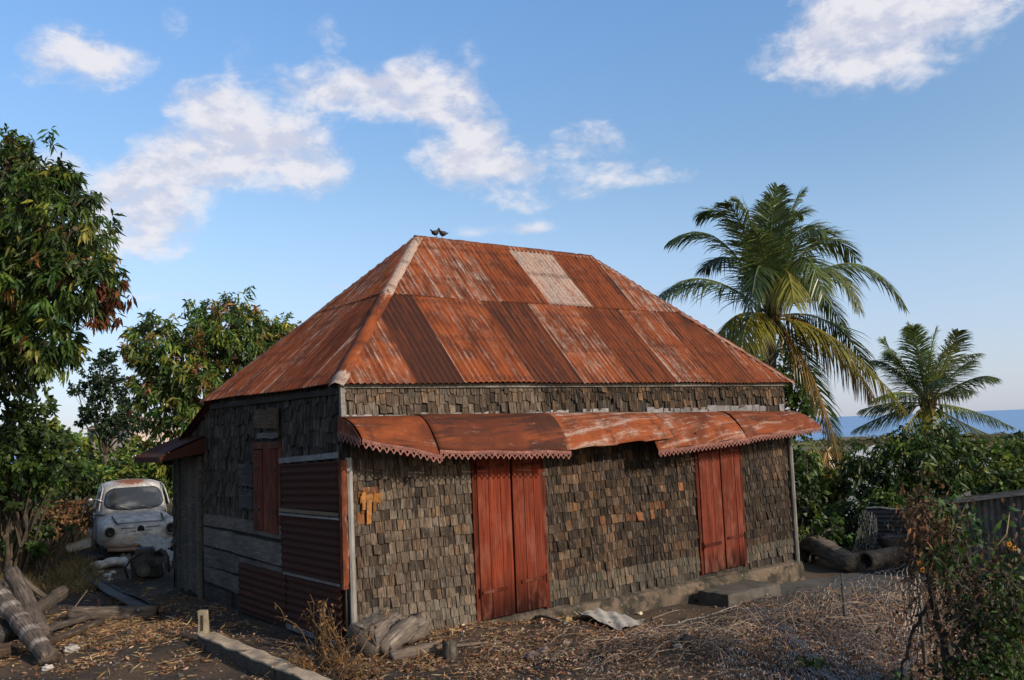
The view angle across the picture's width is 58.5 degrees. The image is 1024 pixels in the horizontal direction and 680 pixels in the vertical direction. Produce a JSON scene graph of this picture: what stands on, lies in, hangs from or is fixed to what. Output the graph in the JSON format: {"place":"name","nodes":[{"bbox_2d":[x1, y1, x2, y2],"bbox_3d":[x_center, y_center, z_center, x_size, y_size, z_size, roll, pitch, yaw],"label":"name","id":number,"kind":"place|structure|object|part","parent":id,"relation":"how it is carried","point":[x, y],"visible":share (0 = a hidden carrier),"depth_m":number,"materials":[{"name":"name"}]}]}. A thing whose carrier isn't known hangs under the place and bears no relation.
{"place":"outdoors","nodes":[
{"label":"outdoors","id":0,"kind":"place"},
{"bbox_2d":[0,579,10,590],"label":"timber","id":1,"kind":"object","parent":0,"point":[3,583],"visible":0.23,"depth_m":11.16,"materials":[{"name":"wood"}]},
{"bbox_2d":[0,434,1023,679],"bbox_3d":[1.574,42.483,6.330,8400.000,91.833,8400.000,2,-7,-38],"label":"ground","id":2,"kind":"structure","parent":0,"point":[812,570],"depth_m":9.03,"materials":[{"name":"soil"}]},
{"bbox_2d":[0,641,12,659],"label":"timber","id":3,"kind":"object","parent":2,"relation":"on","point":[5,649],"visible":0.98,"depth_m":9.21,"materials":[{"name":"brown wood"}]},
{"bbox_2d":[0,618,17,642],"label":"timber","id":4,"kind":"object","parent":2,"relation":"on","point":[7,634],"visible":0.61,"depth_m":9.49,"materials":[{"name":"grey wood"}]},
{"bbox_2d":[2,565,51,637],"bbox_3d":[-5.484,2.982,10.325,0.236,0.748,1.540,2,-7,-39],"label":"timber","id":5,"kind":"object","parent":2,"relation":"on","point":[21,590],"visible":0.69,"depth_m":10.37,"materials":[{"name":"wood"}]},
{"bbox_2d":[0,583,59,666],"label":"timber","id":6,"kind":"object","parent":2,"relation":"on","point":[28,631],"visible":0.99,"depth_m":9.23,"materials":[{"name":"wood"}]},
{"bbox_2d":[24,577,46,597],"bbox_3d":[-6.126,3.200,11.743,0.510,0.382,0.095,-3,-6,10],"label":"timber","id":7,"kind":"object","parent":2,"relation":"on","point":[37,591],"visible":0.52,"depth_m":11.71,"materials":[{"name":"wood"}]},
{"bbox_2d":[0,518,80,580],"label":"shrub","id":8,"kind":"object","parent":2,"relation":"on","point":[37,562],"visible":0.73,"depth_m":14.42,"materials":[{"name":"green plant"}]},
{"bbox_2d":[0,366,87,573],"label":"shrub","id":9,"kind":"object","parent":2,"relation":"on","point":[28,465],"visible":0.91,"depth_m":14.12,"materials":[{"name":"green plant"}]},
{"bbox_2d":[41,664,54,670],"bbox_3d":[-4.409,3.116,8.693,0.100,0.070,0.096,-2,-6,1],"label":"stone","id":10,"kind":"object","parent":2,"relation":"on","point":[46,667],"visible":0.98,"depth_m":8.67,"materials":[{"name":"white stone"}]},
{"bbox_2d":[2,494,95,558],"bbox_3d":[-8.672,3.365,16.476,1.441,1.577,2.253,-4,-6,15],"label":"dry bush","id":11,"kind":"object","parent":2,"relation":"on","point":[82,519],"visible":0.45,"depth_m":17.02,"materials":[{"name":"brown plant"}]},
{"bbox_2d":[37,585,69,612],"bbox_3d":[-5.586,3.156,10.919,0.179,0.229,1.462,-1,-6,-10],"label":"timber","id":12,"kind":"object","parent":2,"relation":"on","point":[52,599],"visible":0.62,"depth_m":11.09,"materials":[{"name":"wood"}]},
{"bbox_2d":[0,123,137,398],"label":"mango tree","id":13,"kind":"object","parent":2,"relation":"on","point":[44,262],"visible":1,"depth_m":12.14,"materials":[{"name":"green plant"}]},
{"bbox_2d":[49,613,91,630],"bbox_3d":[-5.142,3.247,10.394,0.175,0.094,0.948,-3,-6,11],"label":"timber","id":14,"kind":"object","parent":2,"relation":"on","point":[66,623],"visible":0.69,"depth_m":10.47,"materials":[{"name":"wood"}]},
{"bbox_2d":[63,644,79,652],"bbox_3d":[-4.504,3.162,9.362,0.135,0.100,0.136,-3,-6,5],"label":"stone","id":15,"kind":"object","parent":2,"relation":"on","point":[70,647],"visible":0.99,"depth_m":9.32,"materials":[{"name":"white stone"}]},
{"bbox_2d":[48,619,104,643],"bbox_3d":[-4.826,3.202,10.021,0.171,0.094,1.208,-3,-6,3],"label":"timber","id":16,"kind":"object","parent":2,"relation":"on","point":[60,637],"visible":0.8,"depth_m":10.01,"materials":[{"name":"wood"}]},
{"bbox_2d":[60,537,98,551],"bbox_3d":[-8.092,3.896,17.033,0.668,0.208,0.317,-16,-30,-2],"label":"fridge panel","id":17,"kind":"object","parent":2,"relation":"on","point":[88,543],"visible":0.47,"depth_m":16.93,"materials":[{"name":"white metal"}]},
{"bbox_2d":[41,446,120,539],"bbox_3d":[-9.646,3.344,20.080,1.911,2.309,2.321,2,-7,-38],"label":"shrub","id":18,"kind":"object","parent":2,"relation":"on","point":[86,488],"visible":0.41,"depth_m":19.66,"materials":[{"name":"green plant"}]},
{"bbox_2d":[73,504,93,536],"bbox_3d":[-9.303,4.160,20.336,0.777,1.026,0.848,2,-7,-38],"label":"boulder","id":19,"kind":"object","parent":2,"relation":"on","point":[86,505],"visible":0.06,"depth_m":20.36,"materials":[{"name":"stone"}]},
{"bbox_2d":[0,477,172,597],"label":"grass","id":20,"kind":"structure","parent":2,"relation":"on","point":[73,565],"depth_m":14.16,"materials":[{"name":"plant"}]},
{"bbox_2d":[58,550,127,561],"bbox_3d":[-7.400,3.821,16.244,1.222,0.212,0.662,-2,-6,1],"label":"dark sheet","id":21,"kind":"object","parent":2,"relation":"on","point":[108,555],"visible":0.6,"depth_m":16.19,"materials":[{"name":"metal"}]},
{"bbox_2d":[35,422,157,478],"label":"shrub","id":22,"kind":"object","parent":2,"relation":"on","point":[84,443],"visible":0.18,"depth_m":41.76,"materials":[{"name":"green plant"}]},
{"bbox_2d":[66,347,143,465],"bbox_3d":[-13.191,2.817,30.024,2.428,5.123,1.678,2,-7,-38],"label":"acacia tree","id":23,"kind":"object","parent":2,"relation":"on","point":[99,386],"visible":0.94,"depth_m":29.87,"materials":[{"name":"green plant"}]},
{"bbox_2d":[90,556,127,569],"bbox_3d":[-6.860,3.800,15.550,0.599,0.200,0.285,1,-6,-29],"label":"sack","id":24,"kind":"object","parent":2,"relation":"on","point":[114,561],"visible":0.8,"depth_m":15.49,"materials":[{"name":"white fabric"}]},
{"bbox_2d":[67,604,160,619],"bbox_3d":[-4.819,3.292,11.069,1.059,0.192,0.169,-2,-6,-5],"label":"log","id":25,"kind":"object","parent":2,"relation":"on","point":[121,612],"visible":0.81,"depth_m":11.02,"materials":[{"name":"wood"}]},
{"bbox_2d":[80,573,149,610],"bbox_3d":[-5.544,3.502,12.793,0.320,0.121,4.324,1,-7,-34],"label":"board","id":26,"kind":"object","parent":2,"relation":"on","point":[129,600],"visible":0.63,"depth_m":12.26,"materials":[{"name":"grey wood"}]},
{"bbox_2d":[90,574,154,604],"bbox_3d":[-5.648,3.541,13.080,0.136,0.118,4.069,2,-7,-35],"label":"board","id":27,"kind":"object","parent":2,"relation":"on","point":[113,586],"visible":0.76,"depth_m":12.67,"materials":[{"name":"grey wood"}]},
{"bbox_2d":[119,553,130,560],"bbox_3d":[-6.860,3.829,16.066,0.361,0.159,0.133,-2,-6,0],"label":"scrap metal","id":28,"kind":"object","parent":2,"relation":"on","point":[128,556],"visible":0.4,"depth_m":16.10,"materials":[{"name":"grey metal"}]},
{"bbox_2d":[88,479,173,560],"bbox_3d":[-7.322,3.381,17.419,1.470,1.447,3.078,1,-6,-29],"label":"wrecked car","id":29,"kind":"object","parent":2,"relation":"on","point":[127,512],"visible":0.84,"depth_m":16.77,"materials":[{"name":"paint"}]},
{"bbox_3d":[-7.718,2.988,17.055,0.058,0.320,0.513,1,-6,-29],"label":"side window","id":30,"kind":"part","parent":29,"relation":"part of","materials":[{"name":"grey glass"}]},
{"bbox_3d":[-6.684,3.002,17.628,0.058,0.320,0.513,1,-6,-29],"label":"side window","id":31,"kind":"part","parent":29,"relation":"part of","materials":[{"name":"black glass"}]},
{"bbox_2d":[84,416,179,498],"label":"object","id":32,"kind":"structure","parent":2,"relation":"on","point":[120,444],"depth_m":60.13,"materials":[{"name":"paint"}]},
{"bbox_2d":[96,439,172,501],"bbox_3d":[-8.964,3.526,21.951,2.189,2.261,1.502,-1,-6,-18],"label":"shrub","id":33,"kind":"object","parent":2,"relation":"on","point":[129,468],"visible":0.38,"depth_m":21.81,"materials":[{"name":"green plant"}]},
{"bbox_2d":[123,546,170,578],"bbox_3d":[-5.655,3.448,14.234,0.681,0.462,0.502,-1,-6,-14],"label":"engine","id":34,"kind":"object","parent":2,"relation":"on","point":[147,562],"visible":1,"depth_m":14.10,"materials":[{"name":"metal"}]},
{"bbox_2d":[132,533,171,550],"bbox_3d":[-5.823,3.321,14.929,0.610,0.324,0.467,-3,-6,9],"label":"car wing","id":35,"kind":"object","parent":34,"relation":"on","point":[157,541],"visible":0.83,"depth_m":14.95,"materials":[{"name":"white metal"}]},
{"bbox_2d":[167,550,172,560],"bbox_3d":[-6.128,3.820,16.156,0.323,0.224,0.128,-2,-6,0],"label":"scrap metal","id":36,"kind":"object","parent":2,"relation":"on","point":[170,553],"visible":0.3,"depth_m":16.16,"materials":[{"name":"white metal"}]},
{"bbox_2d":[156,658,186,664],"bbox_3d":[-3.267,3.081,8.776,0.294,0.021,0.026,2,-7,-38],"label":"stick","id":37,"kind":"object","parent":2,"relation":"on","point":[169,660],"visible":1,"depth_m":8.77,"materials":[{"name":"brown wood"}]},
{"bbox_2d":[197,610,208,638],"bbox_3d":[-3.194,3.019,9.466,0.104,0.443,0.090,-2,-6,0],"label":"stub post","id":38,"kind":"object","parent":2,"relation":"on","point":[203,622],"visible":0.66,"depth_m":9.44,"materials":[{"name":"concrete"}]},
{"bbox_2d":[113,285,301,485],"bbox_3d":[-7.372,1.739,23.064,4.766,6.173,4.014,2,-7,-38],"label":"mango tree","id":39,"kind":"object","parent":2,"relation":"on","point":[171,385],"visible":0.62,"depth_m":22.36,"materials":[{"name":"green plant"}]},
{"bbox_2d":[197,631,289,678],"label":"wall","id":40,"kind":"structure","parent":2,"relation":"on","point":[247,657],"depth_m":8.56,"materials":[{"name":"concrete"}]},
{"bbox_2d":[273,663,330,679],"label":"wall","id":41,"kind":"structure","parent":2,"relation":"on","point":[287,671],"depth_m":7.72,"materials":[{"name":"concrete"}]},
{"bbox_2d":[274,594,336,652],"bbox_3d":[-1.908,2.777,8.923,0.653,0.590,0.623,-3,-6,9],"label":"dry weed","id":42,"kind":"object","parent":2,"relation":"on","point":[321,610],"visible":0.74,"depth_m":8.90,"materials":[{"name":"brown plant"}]},
{"bbox_2d":[277,637,353,671],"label":"dry weed","id":43,"kind":"object","parent":2,"relation":"on","point":[305,662],"visible":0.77,"depth_m":8.02,"materials":[{"name":"brown plant"}]},
{"bbox_2d":[305,611,389,667],"bbox_3d":[-1.482,2.694,8.205,0.679,0.494,0.603,-4,-6,14],"label":"dry weed","id":44,"kind":"object","parent":2,"relation":"on","point":[332,628],"visible":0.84,"depth_m":8.15,"materials":[{"name":"brown plant"}]},
{"bbox_2d":[319,654,384,679],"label":"dry weed","id":45,"kind":"object","parent":2,"relation":"on","point":[347,668],"visible":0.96,"depth_m":7.79,"materials":[{"name":"brown plant"}]},
{"bbox_2d":[347,610,401,657],"bbox_3d":[-1.305,2.830,8.855,0.316,0.335,0.851,-4,-6,12],"label":"log","id":46,"kind":"object","parent":2,"relation":"on","point":[372,644],"visible":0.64,"depth_m":8.49,"materials":[{"name":"grey wood"}]},
{"bbox_2d":[375,615,418,655],"bbox_3d":[-1.108,2.835,8.742,0.223,0.304,0.599,-4,-6,21],"label":"log","id":47,"kind":"object","parent":46,"relation":"on","point":[399,634],"visible":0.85,"depth_m":8.69,"materials":[{"name":"grey wood"}]},
{"bbox_2d":[389,641,436,660],"bbox_3d":[-0.911,2.871,8.434,0.463,0.116,0.096,1,-6,-29],"label":"log","id":48,"kind":"object","parent":2,"relation":"on","point":[408,652],"visible":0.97,"depth_m":8.39,"materials":[{"name":"wood"}]},
{"bbox_2d":[405,612,431,643],"bbox_3d":[-0.998,2.873,9.094,0.291,0.279,0.372,-5,-6,26],"label":"log","id":49,"kind":"object","parent":2,"relation":"on","point":[423,625],"visible":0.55,"depth_m":9.07,"materials":[{"name":"wood"}]},
{"bbox_2d":[441,640,457,662],"bbox_3d":[-0.565,2.861,8.377,0.182,0.227,0.194,2,-7,-38],"label":"stump","id":50,"kind":"object","parent":2,"relation":"on","point":[449,650],"visible":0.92,"depth_m":8.33,"materials":[{"name":"grey wood"}]},
{"bbox_2d":[436,641,487,648],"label":"log","id":51,"kind":"object","parent":2,"relation":"on","point":[466,644],"visible":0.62,"depth_m":8.75,"materials":[{"name":"wood"}]},
{"bbox_2d":[134,235,821,647],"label":"house","id":52,"kind":"structure","parent":2,"relation":"on","point":[440,433],"depth_m":10.96,"materials":[{"name":"brown wood"}]},
{"bbox_2d":[177,455,202,598],"bbox_3d":[-4.450,2.554,12.617,0.055,1.925,0.891,2,-7,-38],"label":"side door","id":53,"kind":"structure","parent":52,"relation":"in","point":[189,491],"depth_m":12.61,"materials":[{"name":"grey wood"}]},
{"bbox_2d":[252,441,281,535],"bbox_3d":[-2.836,1.703,10.553,0.069,1.052,0.775,2,-7,-38],"label":"shutter window","id":54,"kind":"structure","parent":52,"relation":"in","point":[266,465],"depth_m":10.49,"materials":[{"name":"red paint"}]},
{"bbox_2d":[430,228,439,235],"bbox_3d":[-1.036,-1.450,12.309,0.112,0.131,0.108,-4,-6,18],"label":"bird","id":55,"kind":"object","parent":52,"relation":"on","point":[435,232],"visible":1,"depth_m":12.28},
{"bbox_2d":[439,229,447,237],"bbox_3d":[-0.932,-1.447,12.382,0.112,0.131,0.108,-6,-6,31],"label":"bird","id":56,"kind":"object","parent":52,"relation":"on","point":[442,233],"visible":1,"depth_m":12.35},
{"bbox_2d":[470,450,549,621],"bbox_3d":[-0.013,2.066,10.297,1.037,2.011,0.087,2,-7,-38],"label":"door","id":57,"kind":"structure","parent":52,"relation":"in","point":[508,497],"depth_m":10.25,"materials":[{"name":"red paint"}]},
{"bbox_2d":[693,440,747,574],"bbox_3d":[2.849,2.145,12.504,0.964,1.973,0.085,2,-7,-38],"label":"door","id":58,"kind":"structure","parent":52,"relation":"in","point":[720,513],"depth_m":12.45,"materials":[{"name":"red paint"}]},
{"bbox_2d":[471,639,512,648],"bbox_3d":[-0.188,2.924,8.803,0.487,0.023,0.024,2,-7,-38],"label":"stick","id":59,"kind":"object","parent":2,"relation":"on","point":[489,644],"visible":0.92,"depth_m":8.76,"materials":[{"name":"brown wood"}]},
{"bbox_2d":[0,570,1022,679],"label":"leaf litter","id":60,"kind":"object","parent":2,"relation":"on","point":[129,640],"visible":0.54,"depth_m":8.50,"materials":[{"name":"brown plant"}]},
{"bbox_2d":[511,659,549,669],"bbox_3d":[0.176,2.822,7.969,0.408,0.038,0.022,1,-6,-29],"label":"stick","id":61,"kind":"object","parent":2,"relation":"on","point":[528,664],"visible":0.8,"depth_m":7.94,"materials":[{"name":"wood"}]},
{"bbox_2d":[523,650,540,661],"bbox_3d":[0.181,2.854,8.246,0.164,0.104,0.136,2,-7,-38],"label":"stone","id":62,"kind":"object","parent":2,"relation":"on","point":[531,654],"visible":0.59,"depth_m":8.23,"materials":[{"name":"grey stone"}]},
{"bbox_2d":[537,646,549,654],"bbox_3d":[0.290,2.858,8.392,0.128,0.083,0.104,2,-7,-38],"label":"stone","id":63,"kind":"object","parent":2,"relation":"on","point":[541,649],"visible":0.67,"depth_m":8.36,"materials":[{"name":"grey stone"}]},
{"bbox_2d":[535,615,561,622],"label":"branch","id":64,"kind":"object","parent":2,"relation":"on","point":[547,617],"visible":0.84,"depth_m":9.98,"materials":[{"name":"wood"}]},
{"bbox_2d":[562,616,571,622],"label":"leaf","id":65,"kind":"object","parent":2,"relation":"on","point":[566,618],"visible":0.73,"depth_m":10.22,"materials":[{"name":"yellow plant"}]},
{"bbox_2d":[578,620,623,636],"bbox_3d":[0.928,3.047,9.661,0.041,0.043,0.934,0,-6,-24],"label":"stick","id":66,"kind":"object","parent":2,"relation":"on","point":[597,627],"visible":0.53,"depth_m":9.68,"materials":[{"name":"wood"}]},
{"bbox_2d":[579,607,643,629],"bbox_3d":[1.121,3.118,10.173,0.866,0.164,1.121,2,-7,-38],"label":"white sheet","id":67,"kind":"object","parent":2,"relation":"on","point":[619,621],"visible":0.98,"depth_m":10.20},
{"bbox_2d":[651,610,679,618],"bbox_3d":[1.856,3.303,11.026,0.026,0.028,0.577,-8,-8,44],"label":"stick","id":68,"kind":"object","parent":2,"relation":"on","point":[664,614],"visible":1,"depth_m":10.99,"materials":[{"name":"wood"}]},
{"bbox_2d":[680,634,698,647],"bbox_3d":[1.535,2.611,7.909,0.172,0.124,0.183,-3,-6,8],"label":"stone","id":69,"kind":"object","parent":2,"relation":"on","point":[686,637],"visible":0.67,"depth_m":7.86,"materials":[{"name":"grey stone"}]},
{"bbox_2d":[698,580,780,606],"bbox_3d":[2.959,3.304,11.884,1.082,0.212,0.512,2,-7,-38],"label":"doorstep","id":70,"kind":"object","parent":2,"relation":"on","point":[727,595],"visible":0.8,"depth_m":11.69,"materials":[{"name":"concrete"}]},
{"bbox_2d":[488,573,1014,679],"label":"brushwood","id":71,"kind":"object","parent":2,"relation":"on","point":[705,626],"visible":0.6,"depth_m":8.53,"materials":[{"name":"brown plant"}]},
{"bbox_2d":[585,555,927,679],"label":"wire netting","id":72,"kind":"object","parent":2,"relation":"on","point":[844,607],"visible":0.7,"depth_m":7.93,"materials":[{"name":"grey metal"}]},
{"bbox_2d":[738,338,821,443],"bbox_3d":[7.225,2.422,24.931,2.510,5.150,2.027,2,-7,-38],"label":"leafy tree","id":73,"kind":"object","parent":2,"relation":"on","point":[792,401],"visible":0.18,"depth_m":24.81,"materials":[{"name":"green plant"}]},
{"bbox_2d":[658,182,909,474],"bbox_3d":[5.756,0.466,19.836,5.113,7.802,4.686,2,-7,-38],"label":"coconut palm","id":74,"kind":"object","parent":2,"relation":"on","point":[770,277],"visible":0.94,"depth_m":19.47,"materials":[{"name":"green plant"}]},
{"bbox_2d":[788,655,829,671],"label":"green weed","id":75,"kind":"object","parent":2,"relation":"on","point":[811,662],"visible":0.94,"depth_m":7.44,"materials":[{"name":"green plant"}]},
{"bbox_2d":[794,438,845,516],"bbox_3d":[7.548,3.491,21.995,1.423,2.267,1.186,-3,-6,4],"label":"coconut palm","id":76,"kind":"object","parent":2,"relation":"on","point":[825,456],"visible":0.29,"depth_m":21.84,"materials":[{"name":"green plant"}]},
{"bbox_2d":[793,444,854,563],"bbox_3d":[5.084,2.834,15.688,1.264,2.087,1.177,-3,-6,4],"label":"shrub","id":77,"kind":"object","parent":2,"relation":"on","point":[811,511],"visible":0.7,"depth_m":15.55,"materials":[{"name":"green plant"}]},
{"bbox_2d":[794,455,857,530],"bbox_3d":[6.360,3.188,18.605,1.290,1.780,1.099,-1,-6,-10],"label":"shrub","id":78,"kind":"object","parent":2,"relation":"on","point":[833,488],"visible":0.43,"depth_m":18.42,"materials":[{"name":"green plant"}]},
{"bbox_2d":[800,532,860,571],"bbox_3d":[5.175,3.438,14.886,0.328,0.489,1.394,-1,-6,-13],"label":"log","id":79,"kind":"object","parent":2,"relation":"on","point":[831,552],"visible":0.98,"depth_m":14.68,"materials":[{"name":"wood"}]},
{"bbox_2d":[851,511,877,569],"bbox_3d":[5.637,3.232,14.735,0.494,0.948,0.345,-4,-6,14],"label":"netting roll","id":80,"kind":"object","parent":2,"relation":"on","point":[875,521],"visible":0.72,"depth_m":14.76,"materials":[{"name":"metal"}]},
{"bbox_2d":[837,445,907,514],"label":"house","id":81,"kind":"structure","parent":2,"relation":"on","point":[860,453],"depth_m":44.83,"materials":[{"name":"paint"}]},
{"bbox_2d":[867,465,895,505],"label":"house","id":82,"kind":"structure","parent":2,"relation":"on","point":[883,472],"depth_m":39.31,"materials":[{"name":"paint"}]},
{"bbox_2d":[859,546,914,569],"bbox_3d":[5.949,3.412,14.429,1.106,0.312,0.298,1,-7,-31],"label":"hollow log","id":83,"kind":"object","parent":2,"relation":"on","point":[873,559],"visible":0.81,"depth_m":14.24,"materials":[{"name":"brown wood"}]},
{"bbox_2d":[877,534,916,547],"bbox_3d":[6.179,3.226,14.637,0.571,0.229,0.290,-2,-6,-5],"label":"log","id":84,"kind":"object","parent":83,"relation":"on","point":[888,540],"visible":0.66,"depth_m":14.56,"materials":[{"name":"wood"}]},
{"bbox_2d":[866,507,930,557],"bbox_3d":[6.663,3.517,15.715,1.023,1.281,0.037,-6,-7,37],"label":"tin fence","id":85,"kind":"object","parent":2,"relation":"on","point":[883,514],"visible":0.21,"depth_m":15.88,"materials":[{"name":"grey metal"}]},
{"bbox_2d":[814,410,1000,549],"bbox_3d":[7.301,2.761,16.829,3.707,2.879,2.370,-3,-6,6],"label":"mango bush","id":86,"kind":"object","parent":2,"relation":"on","point":[927,458],"visible":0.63,"depth_m":16.87,"materials":[{"name":"green plant"}]},
{"bbox_2d":[792,431,1023,503],"bbox_3d":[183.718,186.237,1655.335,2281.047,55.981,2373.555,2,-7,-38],"label":"scrub","id":87,"kind":"object","parent":2,"relation":"on","point":[848,442],"visible":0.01,"depth_m":666.10,"materials":[{"name":"green plant"}]},
{"bbox_2d":[850,321,1015,500],"bbox_3d":[12.483,2.471,26.984,4.353,6.170,3.899,2,-7,-38],"label":"coconut palm","id":88,"kind":"object","parent":2,"relation":"on","point":[932,380],"visible":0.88,"depth_m":26.75,"materials":[{"name":"green plant"}]},
{"bbox_2d":[875,441,1023,679],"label":"vine bush","id":89,"kind":"object","parent":2,"relation":"on","point":[1004,634],"visible":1,"depth_m":6.47,"materials":[{"name":"green plant"}]},
{"bbox_2d":[944,489,1023,583],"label":"shed","id":90,"kind":"structure","parent":2,"relation":"on","point":[993,505],"depth_m":13.10,"materials":[{"name":"grey metal"}]},
{"bbox_2d":[966,430,1023,482],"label":"shrub","id":91,"kind":"object","parent":2,"relation":"on","point":[1006,460],"visible":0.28,"depth_m":21.02,"materials":[{"name":"green plant"}]},
{"bbox_2d":[983,466,1023,492],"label":"shrub","id":92,"kind":"object","parent":2,"relation":"on","point":[1016,476],"visible":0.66,"depth_m":16.37,"materials":[{"name":"green plant"}]},
{"bbox_2d":[0,0,1023,447],"label":"sky","id":93,"kind":"structure","parent":0,"point":[286,149],"materials":[{"name":"blue"}]},
{"bbox_2d":[11,409,1023,463],"bbox_3d":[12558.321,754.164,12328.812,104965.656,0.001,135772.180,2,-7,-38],"label":"sea","id":94,"kind":"structure","parent":0,"point":[1012,418],"depth_m":4841.32,"materials":[{"name":"liquid"}]},
{"bbox_2d":[751,571,945,607],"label":"path","id":95,"kind":"structure","parent":0,"point":[805,585],"depth_m":12.87,"materials":[{"name":"grey gravel"}]}
]}

